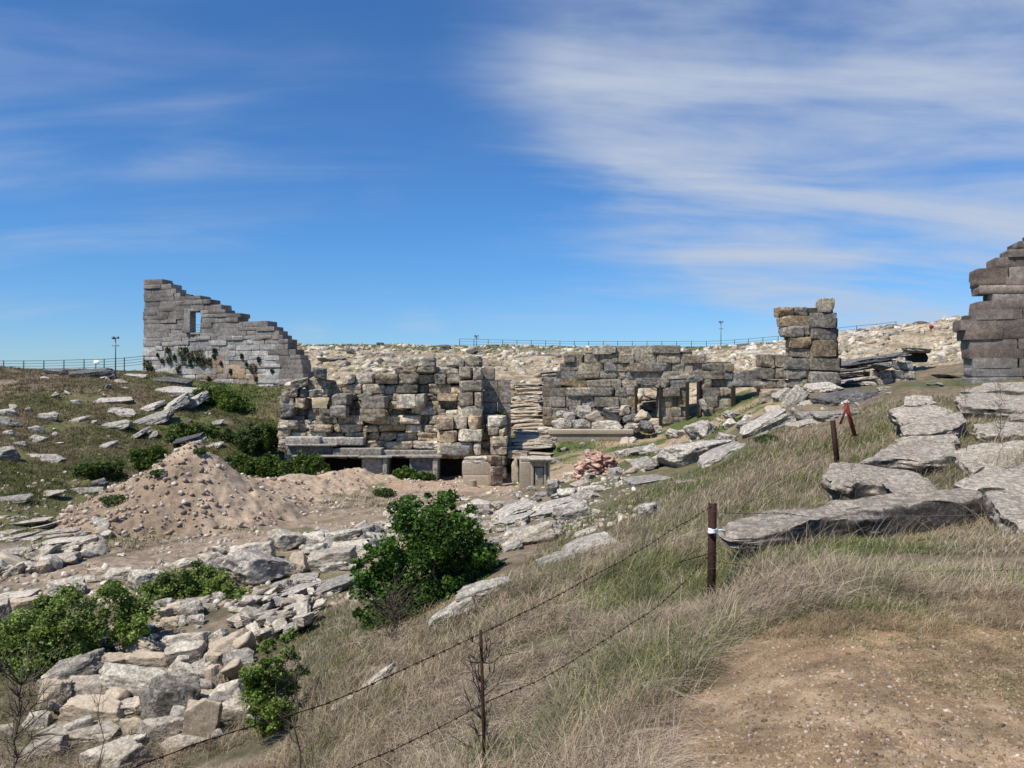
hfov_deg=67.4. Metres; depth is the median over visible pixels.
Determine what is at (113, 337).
camera pole
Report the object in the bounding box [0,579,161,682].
leafy bush
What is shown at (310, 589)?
loose stone
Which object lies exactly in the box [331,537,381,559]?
stone block
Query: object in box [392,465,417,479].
scrub
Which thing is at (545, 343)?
ridge fence
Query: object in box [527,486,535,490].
loose stone
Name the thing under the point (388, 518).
boulder
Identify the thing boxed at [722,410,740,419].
boulder
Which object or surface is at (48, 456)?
stone slab
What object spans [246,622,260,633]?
loose stone
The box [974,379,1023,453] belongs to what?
dry weed
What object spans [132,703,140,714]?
loose stone
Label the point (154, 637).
loose stone
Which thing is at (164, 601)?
boulder
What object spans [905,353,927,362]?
cave hollow
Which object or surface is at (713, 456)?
stone slab
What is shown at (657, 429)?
stone block
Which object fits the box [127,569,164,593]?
boulder
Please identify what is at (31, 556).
loose stone
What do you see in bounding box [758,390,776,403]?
stone block
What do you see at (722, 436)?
boulder
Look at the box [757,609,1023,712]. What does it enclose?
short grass
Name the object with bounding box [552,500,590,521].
boulder
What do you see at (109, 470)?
scrub
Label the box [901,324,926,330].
stone block
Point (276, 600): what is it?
loose stone
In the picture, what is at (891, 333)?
stone block
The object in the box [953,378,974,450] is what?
dry weed
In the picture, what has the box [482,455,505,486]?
pier stack
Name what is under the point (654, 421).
stone block
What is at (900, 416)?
stone slab
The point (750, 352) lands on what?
seat slab
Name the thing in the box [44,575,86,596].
boulder
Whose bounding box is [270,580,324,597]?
stone slab
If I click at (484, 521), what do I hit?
stone slab
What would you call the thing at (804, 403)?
stone slab
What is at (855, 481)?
dry weed
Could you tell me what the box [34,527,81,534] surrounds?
stone slab
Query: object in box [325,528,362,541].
boulder
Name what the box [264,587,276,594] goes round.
loose stone
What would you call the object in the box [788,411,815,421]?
stone slab
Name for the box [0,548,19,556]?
loose stone
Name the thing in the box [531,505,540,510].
loose stone
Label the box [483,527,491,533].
loose stone
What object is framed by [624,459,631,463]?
loose stone
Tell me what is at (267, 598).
loose stone
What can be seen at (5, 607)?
boulder
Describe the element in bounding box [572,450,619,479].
tile rubble
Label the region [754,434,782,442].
weed
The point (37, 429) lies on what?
boulder
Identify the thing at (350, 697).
stone slab
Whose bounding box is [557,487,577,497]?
loose stone
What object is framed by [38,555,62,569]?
loose stone
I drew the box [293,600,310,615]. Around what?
loose stone
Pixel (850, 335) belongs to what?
stone block
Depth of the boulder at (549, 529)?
18.04 m
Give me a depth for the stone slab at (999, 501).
10.24 m
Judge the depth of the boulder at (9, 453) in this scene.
38.88 m
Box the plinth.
[548,428,632,442]
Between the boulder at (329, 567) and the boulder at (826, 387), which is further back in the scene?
the boulder at (826, 387)
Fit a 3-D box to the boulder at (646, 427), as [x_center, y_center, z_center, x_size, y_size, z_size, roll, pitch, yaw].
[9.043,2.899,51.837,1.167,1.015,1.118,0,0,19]
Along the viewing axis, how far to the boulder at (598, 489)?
29.04 m
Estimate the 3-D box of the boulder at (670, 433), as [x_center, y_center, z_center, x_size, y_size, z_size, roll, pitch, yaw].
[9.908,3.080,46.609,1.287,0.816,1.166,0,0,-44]
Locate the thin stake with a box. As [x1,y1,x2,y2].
[479,630,485,767]
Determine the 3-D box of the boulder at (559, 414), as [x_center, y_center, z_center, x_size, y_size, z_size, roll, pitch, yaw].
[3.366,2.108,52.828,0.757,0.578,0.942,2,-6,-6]
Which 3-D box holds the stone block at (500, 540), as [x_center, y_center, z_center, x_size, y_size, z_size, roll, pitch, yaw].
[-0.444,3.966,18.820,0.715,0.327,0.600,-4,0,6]
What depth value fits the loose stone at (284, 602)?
18.11 m
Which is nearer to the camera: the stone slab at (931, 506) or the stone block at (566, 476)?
the stone slab at (931, 506)
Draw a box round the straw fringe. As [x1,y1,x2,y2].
[740,577,1023,642]
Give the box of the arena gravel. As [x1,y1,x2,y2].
[0,469,640,607]
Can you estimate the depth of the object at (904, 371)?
50.53 m
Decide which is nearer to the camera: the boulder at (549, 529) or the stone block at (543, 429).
the boulder at (549, 529)
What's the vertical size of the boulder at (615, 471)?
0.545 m
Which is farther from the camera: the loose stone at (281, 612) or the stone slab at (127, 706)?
the loose stone at (281, 612)
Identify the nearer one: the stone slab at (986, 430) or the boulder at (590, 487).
the stone slab at (986, 430)
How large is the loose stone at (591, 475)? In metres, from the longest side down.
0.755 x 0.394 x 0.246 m
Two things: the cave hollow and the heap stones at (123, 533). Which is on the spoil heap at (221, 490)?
the heap stones at (123, 533)
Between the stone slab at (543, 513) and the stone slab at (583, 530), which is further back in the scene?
the stone slab at (543, 513)
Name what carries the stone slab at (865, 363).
on the stone slab at (859, 368)
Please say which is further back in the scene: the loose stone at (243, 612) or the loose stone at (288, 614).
the loose stone at (243, 612)
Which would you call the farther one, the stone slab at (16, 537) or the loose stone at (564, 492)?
the loose stone at (564, 492)
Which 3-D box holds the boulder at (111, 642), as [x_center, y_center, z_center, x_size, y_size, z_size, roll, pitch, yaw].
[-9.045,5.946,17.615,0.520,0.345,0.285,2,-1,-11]
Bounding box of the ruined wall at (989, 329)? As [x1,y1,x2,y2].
[952,237,1023,383]
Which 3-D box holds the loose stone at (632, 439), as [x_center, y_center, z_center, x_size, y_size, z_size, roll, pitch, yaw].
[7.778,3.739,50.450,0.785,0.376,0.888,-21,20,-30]
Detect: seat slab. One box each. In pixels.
[371,353,394,356]
[385,361,399,363]
[531,354,554,355]
[540,371,556,373]
[542,374,555,376]
[737,350,764,353]
[854,348,879,350]
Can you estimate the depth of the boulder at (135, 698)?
14.83 m
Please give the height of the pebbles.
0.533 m
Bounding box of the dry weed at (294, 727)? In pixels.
[277,640,318,767]
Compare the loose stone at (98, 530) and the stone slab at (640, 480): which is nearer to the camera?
the loose stone at (98, 530)
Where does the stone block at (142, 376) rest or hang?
on the terrain at (142, 558)
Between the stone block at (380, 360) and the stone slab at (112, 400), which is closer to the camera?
the stone slab at (112, 400)
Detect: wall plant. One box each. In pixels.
[143,360,151,369]
[165,346,170,353]
[165,355,171,363]
[177,345,184,356]
[191,351,198,361]
[195,348,204,359]
[198,357,204,367]
[205,356,211,365]
[248,363,255,373]
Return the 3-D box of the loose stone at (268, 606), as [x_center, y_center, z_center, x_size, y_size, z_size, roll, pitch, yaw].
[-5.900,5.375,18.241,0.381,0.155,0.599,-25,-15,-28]
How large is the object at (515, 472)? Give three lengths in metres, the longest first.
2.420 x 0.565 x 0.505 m
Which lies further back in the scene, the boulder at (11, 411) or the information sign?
the information sign
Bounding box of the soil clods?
[666,613,1023,767]
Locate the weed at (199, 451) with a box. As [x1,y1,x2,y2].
[192,448,207,453]
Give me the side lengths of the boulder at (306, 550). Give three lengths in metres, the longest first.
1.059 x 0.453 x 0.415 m
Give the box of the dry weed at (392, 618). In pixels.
[362,565,427,637]
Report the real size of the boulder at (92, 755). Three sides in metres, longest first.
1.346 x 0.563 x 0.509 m
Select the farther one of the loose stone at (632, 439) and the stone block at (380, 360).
the stone block at (380, 360)
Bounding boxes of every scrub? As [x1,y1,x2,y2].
[70,459,129,481]
[127,444,168,472]
[162,422,220,447]
[191,381,254,414]
[218,421,279,453]
[228,451,281,477]
[277,450,331,475]
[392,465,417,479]
[409,471,436,480]
[493,411,507,419]
[721,413,749,428]
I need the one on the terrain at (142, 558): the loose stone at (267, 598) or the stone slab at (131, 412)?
the stone slab at (131, 412)
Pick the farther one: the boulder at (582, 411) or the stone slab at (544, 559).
the boulder at (582, 411)
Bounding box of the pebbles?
[662,614,1023,767]
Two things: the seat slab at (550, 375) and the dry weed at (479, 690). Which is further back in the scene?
the seat slab at (550, 375)
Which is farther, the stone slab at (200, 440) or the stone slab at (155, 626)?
the stone slab at (200, 440)
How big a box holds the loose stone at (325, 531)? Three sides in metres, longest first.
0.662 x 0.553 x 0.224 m
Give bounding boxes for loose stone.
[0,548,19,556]
[0,552,26,565]
[0,559,7,566]
[9,404,17,408]
[9,562,25,574]
[16,560,31,564]
[24,552,38,560]
[25,565,35,572]
[32,560,51,573]
[36,544,60,560]
[38,544,60,555]
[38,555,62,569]
[48,700,62,712]
[51,391,59,397]
[53,551,81,564]
[60,549,75,552]
[61,555,77,564]
[63,714,93,730]
[69,545,79,550]
[80,548,97,557]
[82,544,93,548]
[88,534,106,543]
[88,543,109,554]
[91,516,109,527]
[95,527,107,534]
[100,440,118,447]
[100,529,113,538]
[105,687,130,700]
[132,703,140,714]
[147,633,159,640]
[169,705,185,716]
[175,655,188,662]
[192,658,206,665]
[199,678,212,689]
[203,660,215,670]
[206,560,218,571]
[208,691,232,701]
[211,546,227,554]
[211,728,222,741]
[214,557,222,563]
[220,658,243,677]
[226,613,240,626]
[228,606,243,613]
[232,630,255,649]
[234,618,253,628]
[237,602,259,608]
[239,605,251,619]
[241,597,259,604]
[242,595,263,603]
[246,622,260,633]
[248,609,268,619]
[252,587,269,595]
[254,627,280,641]
[255,611,276,626]
[256,609,277,615]
[259,602,271,609]
[262,595,273,600]
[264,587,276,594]
[264,615,280,627]
[268,595,281,606]
[271,583,285,593]
[272,617,286,632]
[274,598,279,606]
[276,609,287,614]
[279,597,296,608]
[280,610,296,619]
[283,622,305,631]
[284,603,297,610]
[288,594,304,599]
[291,623,301,631]
[292,612,313,626]
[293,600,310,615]
[296,597,309,602]
[307,587,314,592]
[313,598,326,610]
[313,609,320,619]
[314,526,324,530]
[319,529,330,535]
[322,537,334,547]
[354,520,368,528]
[357,534,366,539]
[366,532,384,537]
[387,533,399,536]
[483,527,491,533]
[495,528,505,532]
[503,500,516,506]
[515,491,524,498]
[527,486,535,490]
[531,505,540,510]
[539,517,547,522]
[546,479,559,485]
[550,457,561,463]
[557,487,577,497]
[570,479,589,487]
[585,490,600,499]
[588,473,595,478]
[611,476,619,481]
[620,437,628,444]
[622,466,635,474]
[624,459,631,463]
[629,437,636,443]
[722,418,736,429]
[789,407,797,414]
[794,412,805,420]
[839,400,850,405]
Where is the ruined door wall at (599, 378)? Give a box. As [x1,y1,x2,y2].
[542,345,760,427]
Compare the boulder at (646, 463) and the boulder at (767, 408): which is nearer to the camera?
the boulder at (646, 463)
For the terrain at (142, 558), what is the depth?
16.56 m
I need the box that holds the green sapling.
[238,627,310,737]
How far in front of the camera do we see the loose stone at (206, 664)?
15.55 m
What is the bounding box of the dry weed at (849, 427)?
[838,402,865,446]
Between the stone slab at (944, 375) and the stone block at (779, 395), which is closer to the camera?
the stone block at (779, 395)
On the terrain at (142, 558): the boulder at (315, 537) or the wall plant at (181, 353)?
the boulder at (315, 537)
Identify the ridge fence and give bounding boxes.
[0,356,144,370]
[459,336,778,346]
[841,322,891,330]
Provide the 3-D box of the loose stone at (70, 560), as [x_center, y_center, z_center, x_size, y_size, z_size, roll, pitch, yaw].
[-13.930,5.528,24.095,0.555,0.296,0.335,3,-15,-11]
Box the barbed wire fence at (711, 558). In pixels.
[125,402,1023,767]
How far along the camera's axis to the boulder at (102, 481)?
37.47 m
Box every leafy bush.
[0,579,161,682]
[136,561,252,604]
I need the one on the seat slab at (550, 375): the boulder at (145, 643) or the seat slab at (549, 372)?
the seat slab at (549, 372)
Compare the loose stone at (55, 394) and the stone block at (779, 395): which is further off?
the loose stone at (55, 394)
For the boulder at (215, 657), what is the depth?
16.03 m
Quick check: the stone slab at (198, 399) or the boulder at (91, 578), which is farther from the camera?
the stone slab at (198, 399)
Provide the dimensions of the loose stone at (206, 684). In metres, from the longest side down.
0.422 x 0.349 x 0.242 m
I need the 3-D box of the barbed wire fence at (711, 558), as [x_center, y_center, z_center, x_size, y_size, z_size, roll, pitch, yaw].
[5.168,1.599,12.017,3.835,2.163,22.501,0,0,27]
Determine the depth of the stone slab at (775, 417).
31.93 m
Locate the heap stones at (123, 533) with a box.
[56,440,394,537]
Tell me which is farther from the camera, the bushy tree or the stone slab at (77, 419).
the stone slab at (77, 419)
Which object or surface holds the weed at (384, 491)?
on the terrain at (142, 558)
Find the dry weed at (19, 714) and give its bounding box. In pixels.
[0,641,74,767]
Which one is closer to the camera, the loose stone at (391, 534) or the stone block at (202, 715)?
the stone block at (202, 715)
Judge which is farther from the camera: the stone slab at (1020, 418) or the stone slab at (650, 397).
the stone slab at (650, 397)
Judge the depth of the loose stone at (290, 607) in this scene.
17.83 m
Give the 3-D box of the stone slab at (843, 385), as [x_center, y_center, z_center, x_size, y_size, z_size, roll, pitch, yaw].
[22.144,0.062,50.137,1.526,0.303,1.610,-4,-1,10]
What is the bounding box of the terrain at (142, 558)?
[0,320,1023,767]
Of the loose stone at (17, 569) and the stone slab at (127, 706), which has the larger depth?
the loose stone at (17, 569)
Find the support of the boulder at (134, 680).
on the terrain at (142, 558)
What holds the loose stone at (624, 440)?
on the terrain at (142, 558)
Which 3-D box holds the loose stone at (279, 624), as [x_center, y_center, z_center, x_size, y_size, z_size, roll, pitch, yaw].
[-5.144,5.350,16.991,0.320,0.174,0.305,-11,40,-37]
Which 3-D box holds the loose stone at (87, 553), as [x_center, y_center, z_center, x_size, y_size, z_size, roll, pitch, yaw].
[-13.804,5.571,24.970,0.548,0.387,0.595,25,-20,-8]
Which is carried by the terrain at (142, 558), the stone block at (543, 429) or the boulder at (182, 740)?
the boulder at (182, 740)
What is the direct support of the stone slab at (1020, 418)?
on the terrain at (142, 558)
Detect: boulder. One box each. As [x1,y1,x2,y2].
[0,408,16,415]
[0,416,23,426]
[0,446,20,461]
[0,598,12,624]
[0,723,13,739]
[2,430,14,435]
[10,597,36,610]
[14,441,26,446]
[21,710,52,730]
[28,425,45,433]
[35,648,105,683]
[37,411,58,420]
[37,678,72,711]
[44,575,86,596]
[62,536,99,549]
[69,400,80,405]
[78,734,149,767]
[83,575,100,582]
[86,567,107,574]
[91,478,108,487]
[98,662,166,695]
[100,567,132,582]
[101,652,130,665]
[101,740,154,767]
[105,638,113,647]
[113,636,158,652]
[114,379,128,383]
[119,717,141,735]
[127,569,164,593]
[131,696,139,701]
[138,715,183,747]
[139,673,200,718]
[153,598,175,606]
[159,616,178,629]
[160,734,208,752]
[164,557,200,567]
[166,601,181,612]
[166,661,203,678]
[177,600,203,616]
[177,615,188,626]
[187,614,205,624]
[193,625,203,629]
[197,552,223,565]
[202,603,218,610]
[203,651,223,665]
[204,664,228,688]
[207,679,243,698]
[212,591,225,600]
[219,548,296,586]
[220,695,251,725]
[222,647,254,667]
[229,671,243,679]
[267,528,307,551]
[269,579,293,592]
[287,563,307,577]
[289,551,309,572]
[301,542,328,554]
[302,530,325,544]
[310,346,328,349]
[317,355,345,361]
[318,561,347,572]
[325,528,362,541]
[339,564,364,570]
[346,349,355,353]
[357,524,385,537]
[372,520,393,529]
[377,534,386,542]
[386,512,395,520]
[439,345,450,349]
[458,503,470,513]
[466,350,478,353]
[490,501,502,509]
[501,520,562,546]
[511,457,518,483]
[546,484,558,496]
[551,418,571,428]
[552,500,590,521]
[556,410,564,417]
[569,490,588,499]
[571,419,590,428]
[575,405,592,419]
[582,472,589,479]
[582,485,603,490]
[591,486,606,492]
[604,467,622,477]
[619,405,629,416]
[622,423,640,432]
[628,445,646,455]
[630,456,661,472]
[634,409,650,422]
[637,502,663,516]
[639,420,654,433]
[639,443,659,454]
[656,439,731,466]
[665,428,685,438]
[683,420,716,439]
[698,398,707,411]
[717,432,736,441]
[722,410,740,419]
[735,420,752,428]
[764,405,787,413]
[803,382,844,392]
[858,381,875,385]
[869,362,892,370]
[876,386,889,391]
[892,329,903,332]
[912,321,926,323]
[926,382,944,386]
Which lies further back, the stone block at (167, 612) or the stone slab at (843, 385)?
the stone slab at (843, 385)
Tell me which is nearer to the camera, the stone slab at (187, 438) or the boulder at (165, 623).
the boulder at (165, 623)
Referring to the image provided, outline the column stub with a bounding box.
[468,480,476,486]
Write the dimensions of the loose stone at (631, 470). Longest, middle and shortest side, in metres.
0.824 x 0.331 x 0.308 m
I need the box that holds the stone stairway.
[511,383,547,445]
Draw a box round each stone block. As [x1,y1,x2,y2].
[22,733,69,759]
[43,368,68,375]
[57,694,123,723]
[68,368,116,378]
[68,674,107,696]
[123,373,147,378]
[125,651,167,667]
[141,607,173,621]
[152,377,192,386]
[155,386,200,396]
[157,631,210,650]
[164,640,207,666]
[182,698,222,737]
[199,689,212,699]
[207,628,229,645]
[207,628,259,652]
[228,541,275,556]
[306,545,357,571]
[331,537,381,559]
[332,361,350,366]
[337,348,353,352]
[375,358,384,363]
[384,524,393,532]
[471,499,490,515]
[484,538,506,549]
[507,450,528,458]
[533,442,554,447]
[537,426,551,434]
[538,434,556,442]
[561,471,573,480]
[563,412,574,422]
[585,410,603,425]
[592,420,622,428]
[601,408,621,422]
[603,407,619,411]
[614,448,631,457]
[621,414,635,421]
[639,405,652,410]
[649,418,658,425]
[653,426,661,432]
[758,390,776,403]
[771,387,790,401]
[781,384,809,405]
[810,390,881,405]
[841,332,872,337]
[868,332,881,338]
[882,332,898,336]
[896,357,905,362]
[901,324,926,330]
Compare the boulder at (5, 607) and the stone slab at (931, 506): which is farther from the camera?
the boulder at (5, 607)
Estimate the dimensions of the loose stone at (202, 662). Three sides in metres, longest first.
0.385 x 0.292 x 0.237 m
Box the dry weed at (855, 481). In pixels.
[842,462,864,499]
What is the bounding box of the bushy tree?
[347,489,505,629]
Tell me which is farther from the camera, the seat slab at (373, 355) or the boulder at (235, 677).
the seat slab at (373, 355)
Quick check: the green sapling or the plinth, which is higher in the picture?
the plinth
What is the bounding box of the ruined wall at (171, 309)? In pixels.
[142,279,311,386]
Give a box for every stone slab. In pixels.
[0,493,33,502]
[0,528,25,534]
[0,531,42,541]
[0,588,40,599]
[6,517,53,525]
[7,546,34,553]
[19,535,42,540]
[27,454,64,462]
[29,434,46,441]
[29,520,61,528]
[30,534,93,545]
[32,720,120,742]
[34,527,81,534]
[43,489,66,496]
[43,530,90,537]
[69,415,89,422]
[70,487,103,493]
[93,397,132,403]
[100,419,133,430]
[107,408,136,416]
[120,697,138,715]
[131,426,150,438]
[133,408,173,424]
[140,399,165,410]
[140,622,160,634]
[145,430,158,438]
[164,391,191,411]
[165,596,210,607]
[172,432,203,443]
[182,390,208,409]
[185,437,206,444]
[206,441,223,446]
[211,419,224,425]
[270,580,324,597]
[289,572,319,582]
[315,573,354,595]
[331,693,354,710]
[357,662,398,694]
[428,597,474,628]
[455,576,512,603]
[456,497,470,500]
[474,520,490,525]
[490,511,535,526]
[491,498,535,517]
[502,538,522,552]
[504,525,530,533]
[507,446,551,449]
[520,450,553,455]
[527,496,575,511]
[528,507,553,521]
[530,491,547,499]
[536,551,574,566]
[550,489,581,499]
[561,531,617,554]
[573,526,595,536]
[621,474,670,485]
[642,400,655,403]
[643,394,655,399]
[697,441,745,467]
[718,488,984,551]
[739,407,790,437]
[785,419,821,428]
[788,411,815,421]
[797,400,812,406]
[810,410,859,421]
[820,462,936,499]
[840,365,871,372]
[840,371,869,376]
[840,383,864,387]
[841,353,911,364]
[841,358,891,367]
[841,376,878,383]
[858,442,956,476]
[887,404,954,431]
[894,433,959,446]
[900,412,966,436]
[901,347,931,352]
[902,395,935,406]
[931,374,962,377]
[953,464,1023,496]
[954,393,1023,417]
[954,440,1023,476]
[959,382,1023,394]
[971,420,1023,442]
[982,490,1023,536]
[1008,413,1023,421]
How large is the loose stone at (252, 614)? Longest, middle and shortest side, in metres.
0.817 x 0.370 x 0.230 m
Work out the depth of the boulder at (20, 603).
19.98 m
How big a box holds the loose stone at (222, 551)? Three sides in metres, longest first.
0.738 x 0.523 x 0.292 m
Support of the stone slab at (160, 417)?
on the terrain at (142, 558)
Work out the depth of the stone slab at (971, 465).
14.66 m
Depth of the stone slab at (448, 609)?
12.59 m
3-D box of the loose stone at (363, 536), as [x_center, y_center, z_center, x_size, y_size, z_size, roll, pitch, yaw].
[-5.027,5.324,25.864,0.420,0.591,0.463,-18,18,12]
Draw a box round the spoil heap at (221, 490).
[53,442,402,537]
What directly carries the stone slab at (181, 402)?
on the terrain at (142, 558)
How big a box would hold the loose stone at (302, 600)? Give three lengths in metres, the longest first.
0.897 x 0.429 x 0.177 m
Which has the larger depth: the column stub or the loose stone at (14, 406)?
the loose stone at (14, 406)
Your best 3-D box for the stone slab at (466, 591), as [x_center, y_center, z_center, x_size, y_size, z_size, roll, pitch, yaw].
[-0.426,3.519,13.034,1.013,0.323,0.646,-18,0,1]
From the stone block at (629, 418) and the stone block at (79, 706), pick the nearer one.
the stone block at (79, 706)
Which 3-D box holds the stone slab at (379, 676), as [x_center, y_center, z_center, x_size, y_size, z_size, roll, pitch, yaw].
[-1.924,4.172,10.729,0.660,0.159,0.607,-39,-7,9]
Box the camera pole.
[112,336,118,370]
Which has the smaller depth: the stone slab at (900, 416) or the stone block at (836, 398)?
the stone slab at (900, 416)
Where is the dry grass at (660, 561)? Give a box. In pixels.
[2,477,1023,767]
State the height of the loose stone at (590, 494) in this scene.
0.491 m
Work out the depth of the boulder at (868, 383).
49.47 m
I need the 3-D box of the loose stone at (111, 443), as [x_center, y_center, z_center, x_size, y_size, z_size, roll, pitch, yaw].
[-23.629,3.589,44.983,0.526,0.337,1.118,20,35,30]
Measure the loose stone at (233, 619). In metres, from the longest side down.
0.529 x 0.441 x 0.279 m
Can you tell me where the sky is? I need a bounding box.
[0,0,1023,370]
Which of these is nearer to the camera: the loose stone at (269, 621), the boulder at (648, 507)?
the loose stone at (269, 621)
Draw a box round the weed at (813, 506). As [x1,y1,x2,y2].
[806,503,824,508]
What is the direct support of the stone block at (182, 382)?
on the terrain at (142, 558)
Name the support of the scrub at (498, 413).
attached to the ruined stage building
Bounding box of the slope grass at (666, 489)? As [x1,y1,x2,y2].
[0,389,1023,767]
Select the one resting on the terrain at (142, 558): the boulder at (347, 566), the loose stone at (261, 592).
the boulder at (347, 566)
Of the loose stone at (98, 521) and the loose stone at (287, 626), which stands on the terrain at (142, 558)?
the loose stone at (287, 626)
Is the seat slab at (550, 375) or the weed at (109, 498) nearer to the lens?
the weed at (109, 498)
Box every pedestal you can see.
[462,456,491,485]
[519,456,551,487]
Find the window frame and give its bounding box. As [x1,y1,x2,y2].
[184,309,200,334]
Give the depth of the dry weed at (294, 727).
4.60 m
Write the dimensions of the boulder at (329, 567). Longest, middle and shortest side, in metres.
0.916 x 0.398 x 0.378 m
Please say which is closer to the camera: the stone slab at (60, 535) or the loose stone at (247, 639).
the loose stone at (247, 639)
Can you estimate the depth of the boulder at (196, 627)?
18.03 m
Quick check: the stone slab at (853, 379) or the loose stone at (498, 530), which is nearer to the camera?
the loose stone at (498, 530)
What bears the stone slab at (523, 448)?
on the terrain at (142, 558)
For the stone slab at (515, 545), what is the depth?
17.54 m
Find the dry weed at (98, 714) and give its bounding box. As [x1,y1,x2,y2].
[83,680,112,767]
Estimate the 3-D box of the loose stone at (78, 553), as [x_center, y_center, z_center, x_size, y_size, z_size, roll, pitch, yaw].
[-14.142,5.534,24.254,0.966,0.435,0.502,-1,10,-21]
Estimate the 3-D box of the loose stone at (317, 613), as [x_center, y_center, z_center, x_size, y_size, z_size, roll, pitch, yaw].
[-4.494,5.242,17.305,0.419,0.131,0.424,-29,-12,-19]
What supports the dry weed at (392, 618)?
on the terrain at (142, 558)
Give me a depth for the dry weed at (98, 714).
9.49 m
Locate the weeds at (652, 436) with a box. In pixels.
[0,320,958,590]
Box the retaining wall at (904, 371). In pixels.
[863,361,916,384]
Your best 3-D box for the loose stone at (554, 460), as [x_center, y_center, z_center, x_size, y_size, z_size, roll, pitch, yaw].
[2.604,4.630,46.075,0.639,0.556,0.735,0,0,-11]
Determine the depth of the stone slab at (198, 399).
55.49 m
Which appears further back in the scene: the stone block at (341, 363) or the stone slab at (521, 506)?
the stone block at (341, 363)
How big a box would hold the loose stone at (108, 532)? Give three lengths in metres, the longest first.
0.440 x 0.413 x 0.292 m
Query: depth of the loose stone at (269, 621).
16.98 m
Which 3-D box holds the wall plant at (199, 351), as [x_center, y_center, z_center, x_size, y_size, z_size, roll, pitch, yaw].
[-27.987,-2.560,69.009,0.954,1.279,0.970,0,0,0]
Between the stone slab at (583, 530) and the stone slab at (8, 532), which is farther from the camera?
the stone slab at (8, 532)
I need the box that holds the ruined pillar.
[752,298,840,389]
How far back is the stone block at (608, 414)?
51.95 m
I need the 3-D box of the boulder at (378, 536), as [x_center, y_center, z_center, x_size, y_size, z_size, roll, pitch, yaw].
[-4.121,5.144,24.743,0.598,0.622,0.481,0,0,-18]
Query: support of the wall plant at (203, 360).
attached to the ruined wall at (171, 309)
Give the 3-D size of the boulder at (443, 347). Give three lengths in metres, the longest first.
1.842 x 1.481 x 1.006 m
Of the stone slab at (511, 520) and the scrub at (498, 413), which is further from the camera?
the scrub at (498, 413)
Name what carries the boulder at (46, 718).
on the terrain at (142, 558)
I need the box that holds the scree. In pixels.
[284,315,962,419]
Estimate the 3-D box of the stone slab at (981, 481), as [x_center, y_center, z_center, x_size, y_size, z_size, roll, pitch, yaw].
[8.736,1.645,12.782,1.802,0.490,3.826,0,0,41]
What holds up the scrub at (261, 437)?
on the terrain at (142, 558)
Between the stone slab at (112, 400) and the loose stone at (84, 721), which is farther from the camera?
the stone slab at (112, 400)
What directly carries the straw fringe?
on the terrain at (142, 558)
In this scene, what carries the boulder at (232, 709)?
on the terrain at (142, 558)
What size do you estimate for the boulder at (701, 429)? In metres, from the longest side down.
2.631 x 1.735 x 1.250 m
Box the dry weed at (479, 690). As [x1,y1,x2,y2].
[441,607,518,755]
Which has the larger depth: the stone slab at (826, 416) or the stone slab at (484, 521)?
the stone slab at (826, 416)
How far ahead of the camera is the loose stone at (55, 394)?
54.32 m
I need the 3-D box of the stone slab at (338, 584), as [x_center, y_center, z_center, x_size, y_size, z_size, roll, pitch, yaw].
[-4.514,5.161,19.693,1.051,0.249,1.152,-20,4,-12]
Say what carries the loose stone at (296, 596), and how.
on the terrain at (142, 558)
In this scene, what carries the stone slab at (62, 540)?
on the terrain at (142, 558)
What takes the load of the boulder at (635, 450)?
on the terrain at (142, 558)
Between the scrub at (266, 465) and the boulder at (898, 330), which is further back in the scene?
the boulder at (898, 330)
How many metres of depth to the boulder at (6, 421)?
46.40 m
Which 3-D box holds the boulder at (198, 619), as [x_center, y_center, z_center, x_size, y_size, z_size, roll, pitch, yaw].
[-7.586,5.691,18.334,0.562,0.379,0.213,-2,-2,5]
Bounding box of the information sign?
[93,360,99,368]
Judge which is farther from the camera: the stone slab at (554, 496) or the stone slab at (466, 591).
the stone slab at (554, 496)
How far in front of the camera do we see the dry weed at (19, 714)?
6.49 m
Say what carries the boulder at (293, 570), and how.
on the terrain at (142, 558)
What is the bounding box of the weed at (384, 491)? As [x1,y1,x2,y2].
[372,487,395,496]
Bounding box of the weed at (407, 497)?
[399,494,419,502]
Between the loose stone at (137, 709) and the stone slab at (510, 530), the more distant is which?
the stone slab at (510, 530)
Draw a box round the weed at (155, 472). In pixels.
[149,469,167,475]
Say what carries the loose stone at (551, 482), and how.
on the terrain at (142, 558)
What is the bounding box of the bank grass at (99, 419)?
[0,366,290,511]
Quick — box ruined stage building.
[277,356,510,480]
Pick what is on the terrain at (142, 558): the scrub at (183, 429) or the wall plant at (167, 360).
the scrub at (183, 429)
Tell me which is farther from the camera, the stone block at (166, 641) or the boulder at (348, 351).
the boulder at (348, 351)
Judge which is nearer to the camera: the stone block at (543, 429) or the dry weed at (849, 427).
the dry weed at (849, 427)
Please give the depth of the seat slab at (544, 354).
86.17 m
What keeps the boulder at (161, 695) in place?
on the terrain at (142, 558)
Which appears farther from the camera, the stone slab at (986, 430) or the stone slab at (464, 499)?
the stone slab at (464, 499)
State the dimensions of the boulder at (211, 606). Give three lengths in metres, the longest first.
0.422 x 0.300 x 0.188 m
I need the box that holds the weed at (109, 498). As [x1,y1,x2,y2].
[99,494,127,504]

